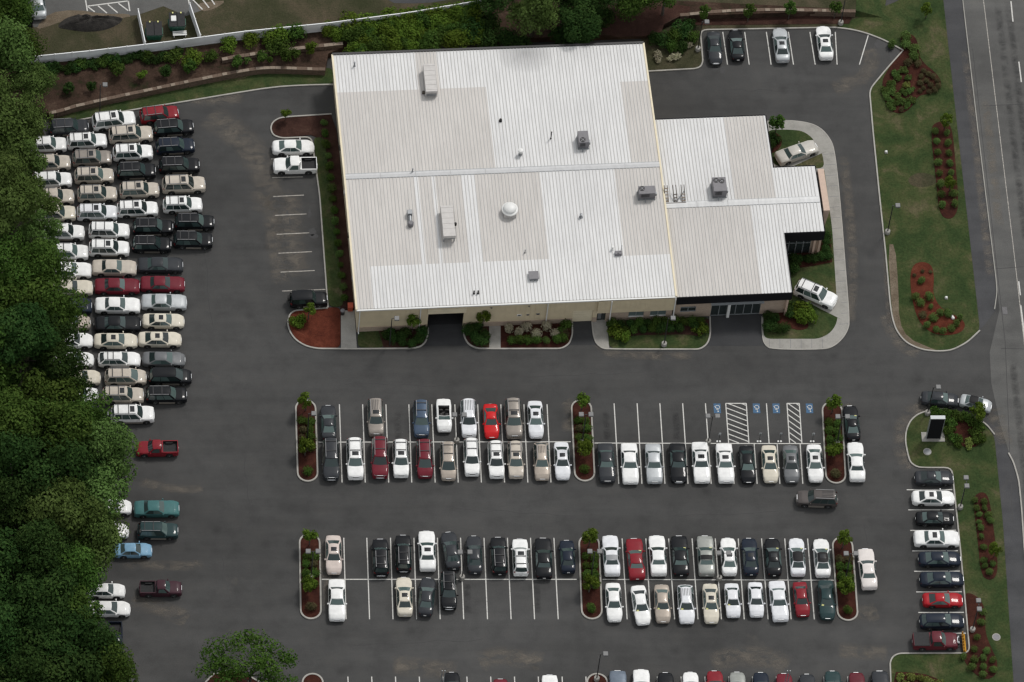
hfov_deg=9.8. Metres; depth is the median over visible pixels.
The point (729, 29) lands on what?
kerb
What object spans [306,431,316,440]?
shrub
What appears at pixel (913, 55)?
shrub
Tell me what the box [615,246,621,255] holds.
junction box
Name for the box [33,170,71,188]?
suv
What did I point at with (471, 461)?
suv
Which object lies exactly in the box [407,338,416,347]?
shrub
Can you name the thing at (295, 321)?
shrub
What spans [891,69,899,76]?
shrub
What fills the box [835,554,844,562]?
shrub
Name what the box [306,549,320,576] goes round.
parking lamp
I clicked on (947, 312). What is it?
shrub
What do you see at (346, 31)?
bush
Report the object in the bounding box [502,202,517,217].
exhaust fan
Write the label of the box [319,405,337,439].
coupe
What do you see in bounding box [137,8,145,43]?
vinyl fence
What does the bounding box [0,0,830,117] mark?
bank
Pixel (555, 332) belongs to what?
shrub
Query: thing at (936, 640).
pickup truck
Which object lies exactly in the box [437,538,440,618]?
parking line
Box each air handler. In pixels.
[422,64,436,96]
[440,205,456,241]
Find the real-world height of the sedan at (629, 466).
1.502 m
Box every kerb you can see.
[83,84,332,119]
[270,113,331,307]
[287,307,428,349]
[295,400,317,481]
[299,535,321,619]
[302,673,323,681]
[463,322,572,349]
[571,400,594,481]
[578,537,602,619]
[586,673,607,681]
[591,316,710,349]
[648,27,834,71]
[761,120,848,349]
[822,404,845,483]
[832,538,857,620]
[835,27,903,49]
[869,50,980,351]
[889,408,969,681]
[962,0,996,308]
[1008,453,1023,547]
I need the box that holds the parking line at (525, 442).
[523,404,527,481]
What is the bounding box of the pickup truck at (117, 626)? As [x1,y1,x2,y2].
[108,621,122,648]
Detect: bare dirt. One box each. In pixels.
[37,10,129,28]
[197,1,223,10]
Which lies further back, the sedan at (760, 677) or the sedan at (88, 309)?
the sedan at (88, 309)
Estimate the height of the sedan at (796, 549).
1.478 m
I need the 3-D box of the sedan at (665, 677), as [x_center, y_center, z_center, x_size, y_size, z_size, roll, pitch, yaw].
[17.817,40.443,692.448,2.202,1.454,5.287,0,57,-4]
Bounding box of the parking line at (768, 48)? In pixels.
[766,32,771,64]
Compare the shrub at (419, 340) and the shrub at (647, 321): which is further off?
the shrub at (647, 321)
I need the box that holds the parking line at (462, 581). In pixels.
[460,538,463,618]
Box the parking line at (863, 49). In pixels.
[859,35,868,64]
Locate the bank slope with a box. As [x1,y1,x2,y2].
[855,0,885,16]
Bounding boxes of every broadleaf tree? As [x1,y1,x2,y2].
[0,0,26,27]
[0,13,37,78]
[0,69,29,125]
[0,106,37,171]
[0,137,47,177]
[0,148,33,203]
[0,170,48,262]
[0,224,35,315]
[0,269,61,342]
[0,301,60,390]
[0,321,11,371]
[0,355,28,399]
[0,386,42,440]
[0,429,62,524]
[0,468,53,536]
[0,526,25,577]
[0,547,16,604]
[0,592,29,675]
[0,627,58,681]
[0,666,11,681]
[1,25,49,69]
[1,518,74,587]
[1,564,78,642]
[3,90,53,152]
[4,674,27,681]
[5,367,84,432]
[7,61,58,106]
[8,0,39,28]
[11,237,77,290]
[13,208,64,259]
[16,602,91,670]
[17,174,63,240]
[19,270,89,337]
[19,399,110,464]
[19,475,107,543]
[21,438,115,523]
[27,339,93,399]
[29,309,80,367]
[33,388,116,447]
[39,629,106,681]
[45,575,105,638]
[46,538,107,600]
[62,605,126,678]
[64,500,130,574]
[69,459,130,526]
[78,415,140,487]
[91,640,139,681]
[191,628,298,681]
[473,0,514,17]
[552,0,586,8]
[557,0,602,43]
[581,0,619,18]
[615,0,662,21]
[649,0,676,15]
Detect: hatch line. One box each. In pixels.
[87,0,128,6]
[725,403,728,442]
[746,403,748,442]
[786,403,789,442]
[799,403,801,442]
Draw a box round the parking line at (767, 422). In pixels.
[766,403,769,442]
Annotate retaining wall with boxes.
[49,66,324,118]
[221,42,342,63]
[680,8,855,20]
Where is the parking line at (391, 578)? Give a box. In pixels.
[390,538,393,618]
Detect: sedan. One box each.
[33,0,46,19]
[48,279,92,296]
[59,352,93,368]
[61,260,91,279]
[64,297,91,314]
[67,315,90,331]
[67,331,92,349]
[70,370,100,386]
[88,581,124,599]
[90,599,130,617]
[92,258,136,276]
[94,276,139,295]
[94,314,140,332]
[94,331,137,349]
[95,295,139,314]
[108,499,131,516]
[114,523,128,539]
[114,541,151,558]
[133,498,179,518]
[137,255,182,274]
[138,330,181,348]
[140,274,184,293]
[141,292,186,311]
[142,311,184,329]
[142,350,185,367]
[272,138,313,155]
[324,535,342,574]
[327,579,346,621]
[395,577,413,616]
[417,531,436,571]
[418,577,436,616]
[441,532,460,570]
[444,672,459,681]
[465,536,483,574]
[493,679,506,681]
[527,401,544,438]
[534,538,553,579]
[553,442,571,479]
[558,540,575,573]
[597,443,616,482]
[601,535,620,576]
[605,583,623,621]
[609,670,626,681]
[620,443,639,484]
[625,538,644,579]
[630,585,650,625]
[632,669,649,681]
[645,444,663,483]
[648,535,666,576]
[654,584,671,623]
[657,672,673,681]
[669,443,688,483]
[670,536,689,576]
[682,672,698,681]
[691,442,710,483]
[696,536,715,576]
[702,584,720,623]
[706,671,724,681]
[715,443,735,483]
[719,538,737,575]
[724,583,741,617]
[729,672,745,681]
[738,446,756,483]
[741,538,758,575]
[747,582,765,617]
[753,672,768,681]
[761,445,779,482]
[764,538,781,576]
[768,581,789,621]
[772,28,789,62]
[774,140,818,165]
[776,673,791,681]
[782,445,800,482]
[788,538,805,576]
[792,582,810,616]
[799,674,814,681]
[806,444,824,482]
[812,539,830,577]
[815,26,832,60]
[817,580,836,619]
[824,671,842,681]
[846,442,865,481]
[848,672,864,681]
[857,548,877,589]
[871,671,888,681]
[911,488,954,506]
[913,528,959,548]
[915,510,953,527]
[918,549,960,567]
[919,569,963,588]
[921,391,958,408]
[959,394,991,412]
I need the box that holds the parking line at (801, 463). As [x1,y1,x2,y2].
[800,444,802,483]
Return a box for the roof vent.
[518,148,522,155]
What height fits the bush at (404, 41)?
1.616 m
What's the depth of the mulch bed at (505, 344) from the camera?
718.56 m
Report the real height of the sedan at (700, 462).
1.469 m
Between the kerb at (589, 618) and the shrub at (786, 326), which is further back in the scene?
the shrub at (786, 326)
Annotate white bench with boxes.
[173,30,186,37]
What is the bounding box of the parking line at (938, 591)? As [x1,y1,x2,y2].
[916,591,961,591]
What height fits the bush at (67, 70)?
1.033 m
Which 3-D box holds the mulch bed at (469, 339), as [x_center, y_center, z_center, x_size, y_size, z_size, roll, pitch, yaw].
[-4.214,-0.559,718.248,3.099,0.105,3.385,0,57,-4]
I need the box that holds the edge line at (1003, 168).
[983,0,1023,338]
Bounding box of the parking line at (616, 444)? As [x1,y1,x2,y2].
[614,403,618,483]
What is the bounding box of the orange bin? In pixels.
[348,302,352,310]
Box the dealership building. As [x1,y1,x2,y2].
[331,41,824,333]
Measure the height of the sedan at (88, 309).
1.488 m
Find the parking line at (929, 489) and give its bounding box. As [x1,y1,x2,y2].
[907,489,951,489]
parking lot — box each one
[33,0,200,26]
[43,0,1008,681]
[389,0,443,3]
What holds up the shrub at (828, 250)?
on the mulch bed at (806, 264)
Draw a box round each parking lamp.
[99,82,106,111]
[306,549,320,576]
[307,411,315,438]
[389,316,398,345]
[452,412,466,443]
[458,550,472,580]
[579,412,593,440]
[587,549,601,575]
[594,651,607,681]
[661,316,675,346]
[695,19,708,51]
[705,414,719,444]
[716,551,730,581]
[834,414,849,443]
[838,1,844,25]
[843,551,858,576]
[885,203,899,234]
[925,385,940,415]
[957,475,969,509]
[970,598,981,632]
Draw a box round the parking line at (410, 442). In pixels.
[408,404,411,481]
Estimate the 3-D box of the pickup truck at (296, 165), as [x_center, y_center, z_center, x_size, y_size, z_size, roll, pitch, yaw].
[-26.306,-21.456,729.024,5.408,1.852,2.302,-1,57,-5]
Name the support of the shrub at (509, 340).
on the mulch bed at (505, 344)
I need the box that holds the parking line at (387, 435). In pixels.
[385,404,388,481]
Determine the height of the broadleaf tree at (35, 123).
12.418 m
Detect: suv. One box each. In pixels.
[31,135,66,153]
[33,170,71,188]
[34,153,70,171]
[35,187,73,205]
[35,205,75,222]
[44,223,84,241]
[49,117,88,136]
[54,243,88,261]
[66,132,106,150]
[72,148,111,166]
[74,166,113,184]
[77,184,116,202]
[77,203,116,221]
[83,388,97,404]
[88,221,129,239]
[88,239,129,257]
[91,110,135,131]
[102,385,143,404]
[108,124,152,144]
[110,404,154,424]
[112,143,152,161]
[116,161,155,180]
[117,199,157,218]
[119,180,158,199]
[131,235,171,253]
[132,217,172,236]
[137,521,178,540]
[139,104,178,124]
[145,385,186,404]
[153,118,193,137]
[155,136,194,155]
[158,156,199,174]
[162,174,205,194]
[163,195,201,214]
[173,231,212,249]
[174,213,214,231]
[287,290,327,308]
[322,438,340,480]
[346,437,364,479]
[367,398,384,436]
[370,436,389,478]
[371,539,389,576]
[392,439,410,477]
[394,535,412,572]
[412,399,430,437]
[440,571,458,609]
[460,398,477,437]
[463,438,480,476]
[487,440,505,478]
[489,537,507,575]
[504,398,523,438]
[507,441,524,478]
[511,539,529,575]
[541,675,557,681]
[793,278,837,309]
[796,489,837,508]
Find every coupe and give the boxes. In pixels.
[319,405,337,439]
[482,404,500,438]
[706,32,723,64]
[728,30,744,60]
[842,406,860,440]
[914,469,953,486]
[922,591,962,608]
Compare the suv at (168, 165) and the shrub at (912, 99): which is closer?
the suv at (168, 165)
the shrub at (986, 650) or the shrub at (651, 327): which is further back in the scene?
the shrub at (651, 327)
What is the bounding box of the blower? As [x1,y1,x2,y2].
[407,209,413,227]
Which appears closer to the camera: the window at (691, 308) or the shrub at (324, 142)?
the window at (691, 308)
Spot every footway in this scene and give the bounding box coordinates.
[943,0,995,328]
[983,420,1023,681]
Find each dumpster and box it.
[145,21,162,40]
[168,12,185,31]
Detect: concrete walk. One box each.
[341,310,356,347]
[489,326,500,347]
[593,320,608,347]
[762,121,847,348]
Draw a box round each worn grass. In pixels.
[889,244,934,349]
[908,173,935,186]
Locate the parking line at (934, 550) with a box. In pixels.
[912,550,957,550]
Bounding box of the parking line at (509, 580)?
[507,538,511,618]
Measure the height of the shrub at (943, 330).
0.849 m
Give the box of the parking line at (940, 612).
[918,612,963,612]
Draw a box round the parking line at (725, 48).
[722,32,727,64]
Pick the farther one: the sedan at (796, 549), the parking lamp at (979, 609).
the sedan at (796, 549)
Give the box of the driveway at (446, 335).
[423,324,467,345]
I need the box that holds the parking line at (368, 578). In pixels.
[366,538,369,618]
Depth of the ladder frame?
724.33 m
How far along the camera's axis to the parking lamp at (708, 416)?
707.23 m
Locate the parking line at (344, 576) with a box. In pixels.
[343,538,346,618]
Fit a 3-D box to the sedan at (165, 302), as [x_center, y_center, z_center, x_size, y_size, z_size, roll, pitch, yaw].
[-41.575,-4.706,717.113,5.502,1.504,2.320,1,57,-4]
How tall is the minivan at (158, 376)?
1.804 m
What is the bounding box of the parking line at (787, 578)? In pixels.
[784,538,791,618]
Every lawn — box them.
[27,0,464,61]
[49,68,332,121]
[314,137,342,306]
[358,331,382,347]
[607,317,709,347]
[641,17,857,69]
[655,0,855,8]
[763,171,836,338]
[769,130,823,167]
[838,0,978,349]
[891,409,1012,681]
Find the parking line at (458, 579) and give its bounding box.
[322,579,576,579]
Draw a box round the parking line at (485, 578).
[483,538,487,618]
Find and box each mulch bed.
[207,673,255,681]
[272,115,354,309]
[289,307,340,347]
[297,402,316,479]
[300,538,319,617]
[303,675,321,681]
[379,329,425,347]
[464,326,488,347]
[501,323,571,347]
[572,401,593,479]
[580,537,600,617]
[588,675,605,681]
[600,5,689,36]
[608,318,708,337]
[684,16,851,24]
[765,302,808,330]
[769,133,781,152]
[789,232,831,267]
[823,405,844,481]
[834,540,856,618]
[882,34,940,112]
[894,672,941,681]
[910,262,964,334]
[932,122,957,218]
[953,420,982,446]
[965,593,996,678]
[974,492,996,579]
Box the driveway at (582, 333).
[569,321,596,344]
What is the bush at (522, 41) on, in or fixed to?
on the bank
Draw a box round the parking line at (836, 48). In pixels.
[835,32,837,64]
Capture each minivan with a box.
[104,367,146,386]
[148,367,191,385]
[416,439,434,478]
[439,441,457,480]
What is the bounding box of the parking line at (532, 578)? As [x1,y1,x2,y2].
[530,538,534,618]
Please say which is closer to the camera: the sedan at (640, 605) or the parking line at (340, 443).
the sedan at (640, 605)
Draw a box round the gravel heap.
[58,14,122,31]
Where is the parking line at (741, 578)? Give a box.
[738,538,744,618]
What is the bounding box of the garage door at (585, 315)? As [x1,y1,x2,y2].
[572,310,592,321]
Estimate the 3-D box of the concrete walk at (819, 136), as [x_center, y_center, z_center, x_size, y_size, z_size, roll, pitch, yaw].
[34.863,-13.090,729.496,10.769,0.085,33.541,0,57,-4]
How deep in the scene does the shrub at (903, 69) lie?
743.33 m
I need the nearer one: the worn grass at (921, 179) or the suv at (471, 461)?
the suv at (471, 461)
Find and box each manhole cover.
[923,448,931,454]
[992,633,1000,640]
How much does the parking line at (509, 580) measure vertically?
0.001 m
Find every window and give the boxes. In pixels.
[628,311,643,316]
[650,311,665,315]
[680,306,695,311]
[710,304,760,315]
[786,241,810,253]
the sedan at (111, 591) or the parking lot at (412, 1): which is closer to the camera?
the sedan at (111, 591)
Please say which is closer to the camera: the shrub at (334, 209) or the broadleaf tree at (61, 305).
the broadleaf tree at (61, 305)
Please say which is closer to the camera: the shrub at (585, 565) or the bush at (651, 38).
the shrub at (585, 565)
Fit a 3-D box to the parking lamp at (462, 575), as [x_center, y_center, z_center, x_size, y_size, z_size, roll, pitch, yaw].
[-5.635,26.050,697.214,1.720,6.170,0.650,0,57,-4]
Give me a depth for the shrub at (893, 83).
742.06 m
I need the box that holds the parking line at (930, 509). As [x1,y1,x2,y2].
[908,509,953,509]
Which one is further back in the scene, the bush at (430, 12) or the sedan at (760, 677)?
the bush at (430, 12)
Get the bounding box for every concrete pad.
[785,140,825,165]
[793,287,840,318]
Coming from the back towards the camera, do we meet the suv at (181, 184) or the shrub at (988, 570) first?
the suv at (181, 184)
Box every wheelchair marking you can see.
[713,403,720,412]
[753,404,759,412]
[772,404,779,412]
[806,404,812,412]
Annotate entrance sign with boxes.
[921,415,944,441]
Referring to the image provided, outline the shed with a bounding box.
[26,0,33,27]
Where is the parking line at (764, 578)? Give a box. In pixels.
[761,538,768,618]
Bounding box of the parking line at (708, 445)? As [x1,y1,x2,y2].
[705,403,711,483]
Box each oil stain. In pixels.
[308,228,315,235]
[309,234,317,238]
[720,65,724,73]
[874,38,887,48]
[887,47,899,60]
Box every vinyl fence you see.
[35,1,481,62]
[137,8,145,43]
[189,2,200,36]
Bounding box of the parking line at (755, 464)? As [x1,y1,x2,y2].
[754,444,757,483]
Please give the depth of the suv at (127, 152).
727.90 m
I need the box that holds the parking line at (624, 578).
[622,538,627,618]
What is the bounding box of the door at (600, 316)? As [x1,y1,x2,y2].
[596,313,605,319]
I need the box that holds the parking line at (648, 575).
[645,538,650,614]
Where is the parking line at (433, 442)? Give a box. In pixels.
[431,404,435,481]
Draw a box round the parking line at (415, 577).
[413,538,416,618]
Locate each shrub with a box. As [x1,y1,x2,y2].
[62,81,74,94]
[85,81,96,90]
[108,60,124,76]
[136,70,147,78]
[157,64,171,76]
[183,58,196,73]
[232,54,242,67]
[244,57,250,63]
[256,49,267,61]
[267,56,272,62]
[280,47,293,61]
[288,316,303,328]
[292,48,300,58]
[296,416,305,424]
[297,313,306,328]
[298,425,306,433]
[301,559,310,568]
[301,568,309,576]
[302,465,313,475]
[302,551,310,561]
[304,602,316,610]
[305,41,318,54]
[305,416,315,425]
[306,424,314,432]
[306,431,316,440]
[309,550,320,560]
[310,559,318,567]
[310,568,320,577]
[320,119,327,125]
[320,139,331,148]
[321,128,328,137]
[324,152,331,158]
[324,161,334,169]
[326,173,334,180]
[327,183,336,192]
[328,194,336,202]
[330,205,338,213]
[331,216,338,224]
[333,228,339,234]
[334,239,341,246]
[335,250,342,257]
[337,271,345,278]
[339,282,347,290]
[340,294,348,300]
[380,330,389,339]
[386,327,395,335]
[388,332,398,345]
[395,330,406,340]
[397,336,406,345]
[400,326,411,337]
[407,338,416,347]
[412,333,423,344]
[416,326,429,338]
[460,322,472,335]
[466,322,478,333]
[469,331,478,338]
[470,334,483,345]
[474,322,483,330]
[477,334,489,346]
[479,328,490,339]
[504,323,513,332]
[506,335,515,344]
[512,333,524,344]
[514,327,523,334]
[520,322,531,331]
[523,334,533,344]
[531,328,542,336]
[532,335,541,344]
[541,320,551,331]
[542,336,549,343]
[550,328,560,336]
[552,334,561,343]
[556,326,565,335]
[559,332,568,342]
[560,318,572,329]
[560,328,569,335]
[573,416,582,424]
[574,424,582,431]
[574,433,581,441]
[579,464,590,473]
[580,569,590,580]
[581,422,592,432]
[581,552,589,559]
[582,417,590,424]
[582,560,589,568]
[583,434,593,441]
[586,603,595,612]
[589,552,600,562]
[590,561,598,568]
[590,569,600,578]
[606,317,616,328]
[606,323,629,341]
[615,328,630,342]
[617,318,625,326]
[626,319,634,326]
[629,324,637,334]
[634,317,644,329]
[639,325,646,333]
[643,317,651,327]
[646,323,657,331]
[651,315,661,325]
[653,49,661,62]
[655,322,665,334]
[661,316,669,324]
[665,324,674,332]
[666,52,681,60]
[669,314,679,326]
[675,322,684,332]
[679,316,688,325]
[687,315,697,325]
[690,321,699,331]
[690,321,708,336]
[697,316,704,322]
[762,310,772,318]
[762,320,771,332]
[769,131,776,140]
[769,321,778,332]
[770,139,776,150]
[771,312,779,323]
[772,134,781,144]
[773,323,783,333]
[780,321,790,332]
[785,305,793,315]
[785,310,794,318]
[788,301,796,307]
[789,253,797,262]
[789,259,801,267]
[789,262,799,274]
[791,301,808,317]
[794,301,813,320]
[794,310,807,324]
[796,254,803,262]
[797,307,818,323]
[803,254,812,263]
[810,253,818,263]
[816,250,826,261]
[820,244,830,250]
[821,236,830,244]
[821,247,831,253]
[822,252,833,260]
[823,417,833,426]
[823,425,834,434]
[825,230,832,238]
[826,435,834,443]
[830,468,841,477]
[833,419,841,426]
[833,427,840,435]
[833,434,843,441]
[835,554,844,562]
[835,561,844,570]
[836,570,845,579]
[842,604,852,613]
[843,562,852,570]
[844,555,853,562]
[845,571,854,579]
[880,86,889,92]
[882,92,889,98]
[884,96,894,102]
[886,80,892,88]
[886,102,895,110]
[887,39,896,48]
[887,87,896,95]
[890,80,896,88]
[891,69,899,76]
[893,73,901,81]
[893,92,901,99]
[893,100,900,105]
[896,672,903,681]
[898,66,908,73]
[898,97,906,105]
[899,30,912,41]
[899,88,907,95]
[900,38,911,48]
[902,82,910,87]
[903,58,912,66]
[904,74,911,80]
[904,101,910,108]
[905,672,915,681]
[906,87,914,94]
[906,96,915,103]
[908,43,920,53]
[908,51,919,61]
[911,292,920,300]
[913,59,922,67]
[915,297,925,306]
[915,674,926,681]
[916,79,923,85]
[917,276,924,283]
[919,311,927,318]
[923,321,930,328]
[924,291,934,301]
[924,676,934,681]
[928,312,938,321]
[929,405,938,414]
[932,127,938,134]
[933,137,940,144]
[933,158,942,165]
[933,326,939,332]
[934,148,941,154]
[936,308,944,315]
[937,179,943,188]
[937,190,945,197]
[938,411,950,424]
[939,200,945,208]
[940,327,946,333]
[943,407,951,415]
[943,426,956,435]
[944,129,949,136]
[944,138,951,146]
[944,309,952,317]
[945,149,952,156]
[945,417,957,429]
[946,159,954,166]
[946,323,955,331]
[948,169,954,175]
[948,189,958,196]
[948,432,961,442]
[951,199,957,206]
[951,409,958,419]
[952,413,963,422]
[953,319,959,326]
[953,434,963,448]
[960,652,967,659]
[961,410,973,422]
[964,437,972,449]
[966,663,976,670]
[967,427,984,444]
[968,414,982,426]
[969,655,978,663]
[971,645,977,652]
[972,420,985,431]
[973,504,979,511]
[973,633,980,639]
[977,433,986,442]
[977,523,984,530]
[977,617,985,625]
[978,670,987,677]
[979,544,987,550]
[979,608,987,614]
[979,654,986,661]
[980,556,987,563]
[980,662,986,669]
[981,498,988,504]
[982,647,990,655]
[983,511,992,517]
[986,516,994,523]
[986,568,992,574]
[988,665,997,672]
[989,560,996,566]
[990,655,996,662]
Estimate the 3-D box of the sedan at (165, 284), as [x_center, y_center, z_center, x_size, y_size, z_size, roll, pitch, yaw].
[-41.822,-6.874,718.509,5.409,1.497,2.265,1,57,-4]
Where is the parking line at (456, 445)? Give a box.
[454,404,458,481]
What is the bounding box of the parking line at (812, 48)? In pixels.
[810,32,815,64]
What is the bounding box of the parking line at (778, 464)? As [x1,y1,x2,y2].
[777,444,779,483]
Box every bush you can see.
[45,61,55,73]
[50,61,61,74]
[57,64,66,71]
[64,61,76,74]
[69,61,81,73]
[75,57,90,69]
[80,57,96,69]
[89,58,100,70]
[94,57,108,67]
[100,53,113,65]
[105,52,121,65]
[118,55,125,64]
[123,54,132,63]
[127,52,140,60]
[136,50,145,62]
[142,50,152,61]
[145,53,162,64]
[163,46,181,63]
[177,47,204,70]
[204,48,218,61]
[219,35,236,53]
[241,30,259,49]
[259,29,282,45]
[263,32,295,55]
[269,23,290,41]
[286,21,307,40]
[321,19,335,36]
[328,26,348,42]
[338,25,354,42]
[339,10,365,32]
[343,41,365,51]
[344,23,365,41]
[345,35,363,45]
[351,43,368,51]
[355,12,379,30]
[356,33,374,50]
[363,23,379,36]
[364,37,384,50]
[368,12,382,28]
[373,14,392,25]
[374,35,390,50]
[377,33,389,47]
[378,26,401,45]
[379,19,392,37]
[380,6,400,21]
[383,37,405,50]
[391,18,409,33]
[395,27,406,41]
[396,7,415,22]
[400,37,409,49]
[403,23,420,41]
[403,39,420,49]
[405,8,417,22]
[409,18,424,31]
[413,4,427,21]
[415,39,430,49]
[416,12,432,28]
[417,28,426,40]
[420,29,441,48]
[423,5,442,19]
[426,12,449,31]
[429,30,444,47]
[431,2,446,17]
[441,11,453,24]
[442,2,456,16]
[443,29,460,47]
[444,21,460,33]
[447,29,466,47]
[449,1,467,20]
[451,11,470,28]
[453,7,477,23]
[456,29,472,45]
[459,17,486,43]
[463,0,479,12]
[464,7,484,22]
[465,0,481,9]
[469,28,486,44]
[477,11,501,31]
[477,26,503,46]
[496,26,518,45]
[512,35,532,45]
[547,24,574,43]
[599,7,616,27]
[647,30,660,45]
[655,29,671,48]
[666,27,681,41]
[666,39,678,52]
[670,18,692,40]
[675,40,687,54]
[685,30,699,43]
[686,19,696,28]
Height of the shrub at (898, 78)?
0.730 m
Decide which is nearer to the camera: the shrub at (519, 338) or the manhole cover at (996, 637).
the manhole cover at (996, 637)
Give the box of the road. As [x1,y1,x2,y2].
[963,0,1023,524]
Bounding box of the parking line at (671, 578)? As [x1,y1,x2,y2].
[668,538,674,618]
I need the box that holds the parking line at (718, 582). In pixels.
[715,538,721,618]
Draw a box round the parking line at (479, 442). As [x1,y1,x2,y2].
[477,404,481,481]
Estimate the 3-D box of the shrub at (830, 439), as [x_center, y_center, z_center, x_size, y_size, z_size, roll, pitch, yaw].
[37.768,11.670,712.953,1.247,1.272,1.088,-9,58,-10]
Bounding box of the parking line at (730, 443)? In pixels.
[612,443,820,443]
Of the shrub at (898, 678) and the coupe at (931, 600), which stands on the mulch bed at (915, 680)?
the shrub at (898, 678)
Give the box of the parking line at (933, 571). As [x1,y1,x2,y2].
[914,571,959,571]
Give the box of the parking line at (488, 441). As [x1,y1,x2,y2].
[318,441,570,442]
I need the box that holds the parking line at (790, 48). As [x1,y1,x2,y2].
[788,32,793,64]
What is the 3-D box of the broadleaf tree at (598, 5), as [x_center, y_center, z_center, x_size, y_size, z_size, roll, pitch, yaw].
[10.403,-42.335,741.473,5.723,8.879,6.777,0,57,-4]
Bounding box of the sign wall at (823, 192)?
[816,169,829,224]
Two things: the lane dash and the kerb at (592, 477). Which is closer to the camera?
the kerb at (592, 477)
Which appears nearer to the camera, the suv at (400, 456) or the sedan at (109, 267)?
the suv at (400, 456)
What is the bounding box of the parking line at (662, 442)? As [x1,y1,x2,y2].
[659,403,664,483]
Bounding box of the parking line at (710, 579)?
[603,579,833,580]
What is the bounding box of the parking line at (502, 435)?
[500,404,504,481]
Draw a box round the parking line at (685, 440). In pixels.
[682,403,687,483]
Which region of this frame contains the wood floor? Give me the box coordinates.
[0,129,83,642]
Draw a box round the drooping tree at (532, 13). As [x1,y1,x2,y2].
[506,0,560,37]
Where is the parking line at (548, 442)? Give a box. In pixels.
[547,404,550,481]
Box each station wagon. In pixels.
[98,350,140,368]
[533,442,550,480]
[677,585,695,623]
[919,611,963,630]
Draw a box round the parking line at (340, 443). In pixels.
[339,404,342,481]
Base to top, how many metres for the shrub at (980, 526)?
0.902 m
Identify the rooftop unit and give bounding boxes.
[576,131,589,151]
[637,186,656,202]
[710,177,727,200]
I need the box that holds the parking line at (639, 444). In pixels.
[637,403,641,483]
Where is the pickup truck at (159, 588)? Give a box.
[139,579,181,597]
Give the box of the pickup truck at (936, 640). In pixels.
[912,630,965,651]
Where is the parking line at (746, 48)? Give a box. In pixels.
[744,32,749,64]
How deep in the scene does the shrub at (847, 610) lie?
699.98 m
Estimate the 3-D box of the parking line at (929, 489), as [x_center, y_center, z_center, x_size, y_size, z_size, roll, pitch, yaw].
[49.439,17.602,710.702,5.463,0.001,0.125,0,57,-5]
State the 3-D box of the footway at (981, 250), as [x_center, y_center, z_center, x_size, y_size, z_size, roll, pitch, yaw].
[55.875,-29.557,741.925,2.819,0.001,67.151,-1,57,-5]
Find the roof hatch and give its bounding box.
[528,271,538,280]
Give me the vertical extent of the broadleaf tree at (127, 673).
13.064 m
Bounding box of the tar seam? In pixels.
[972,49,1012,521]
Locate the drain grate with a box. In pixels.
[1002,307,1007,314]
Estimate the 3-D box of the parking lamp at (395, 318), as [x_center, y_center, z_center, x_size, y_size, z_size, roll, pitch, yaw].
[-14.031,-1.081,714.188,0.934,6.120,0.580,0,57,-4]
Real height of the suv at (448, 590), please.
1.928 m
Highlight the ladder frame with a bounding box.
[664,185,685,203]
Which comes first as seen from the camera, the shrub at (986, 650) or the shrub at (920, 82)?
the shrub at (986, 650)
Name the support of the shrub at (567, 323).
on the mulch bed at (505, 344)
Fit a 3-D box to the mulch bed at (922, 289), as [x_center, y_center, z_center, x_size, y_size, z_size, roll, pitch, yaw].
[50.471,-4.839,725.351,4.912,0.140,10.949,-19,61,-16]
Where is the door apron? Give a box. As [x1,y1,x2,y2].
[707,314,764,345]
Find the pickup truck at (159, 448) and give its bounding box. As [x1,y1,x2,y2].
[136,439,178,457]
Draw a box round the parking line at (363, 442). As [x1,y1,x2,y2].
[362,404,365,481]
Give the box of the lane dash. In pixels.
[1020,305,1023,331]
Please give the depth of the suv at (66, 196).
723.87 m
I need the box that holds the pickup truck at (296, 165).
[273,155,317,174]
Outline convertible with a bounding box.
[435,399,452,431]
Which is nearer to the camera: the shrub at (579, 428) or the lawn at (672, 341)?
the shrub at (579, 428)
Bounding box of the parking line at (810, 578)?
[807,538,814,618]
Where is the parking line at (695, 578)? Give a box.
[692,538,698,618]
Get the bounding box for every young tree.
[280,109,291,119]
[297,392,311,410]
[298,436,316,455]
[302,528,318,545]
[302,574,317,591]
[303,302,315,319]
[406,314,421,331]
[476,310,490,326]
[575,392,589,410]
[577,438,592,456]
[581,528,598,546]
[582,573,600,591]
[699,4,710,21]
[743,3,756,21]
[768,114,785,132]
[783,0,796,18]
[825,394,842,412]
[825,441,842,457]
[829,1,841,17]
[836,575,854,594]
[837,529,852,548]
[920,2,931,17]
[940,113,952,128]
[944,175,956,190]
[969,401,985,419]
[988,541,1002,556]
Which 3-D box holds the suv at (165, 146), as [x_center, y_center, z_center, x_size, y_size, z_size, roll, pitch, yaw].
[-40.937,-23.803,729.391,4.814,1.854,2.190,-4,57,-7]
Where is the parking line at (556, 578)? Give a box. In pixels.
[553,538,558,618]

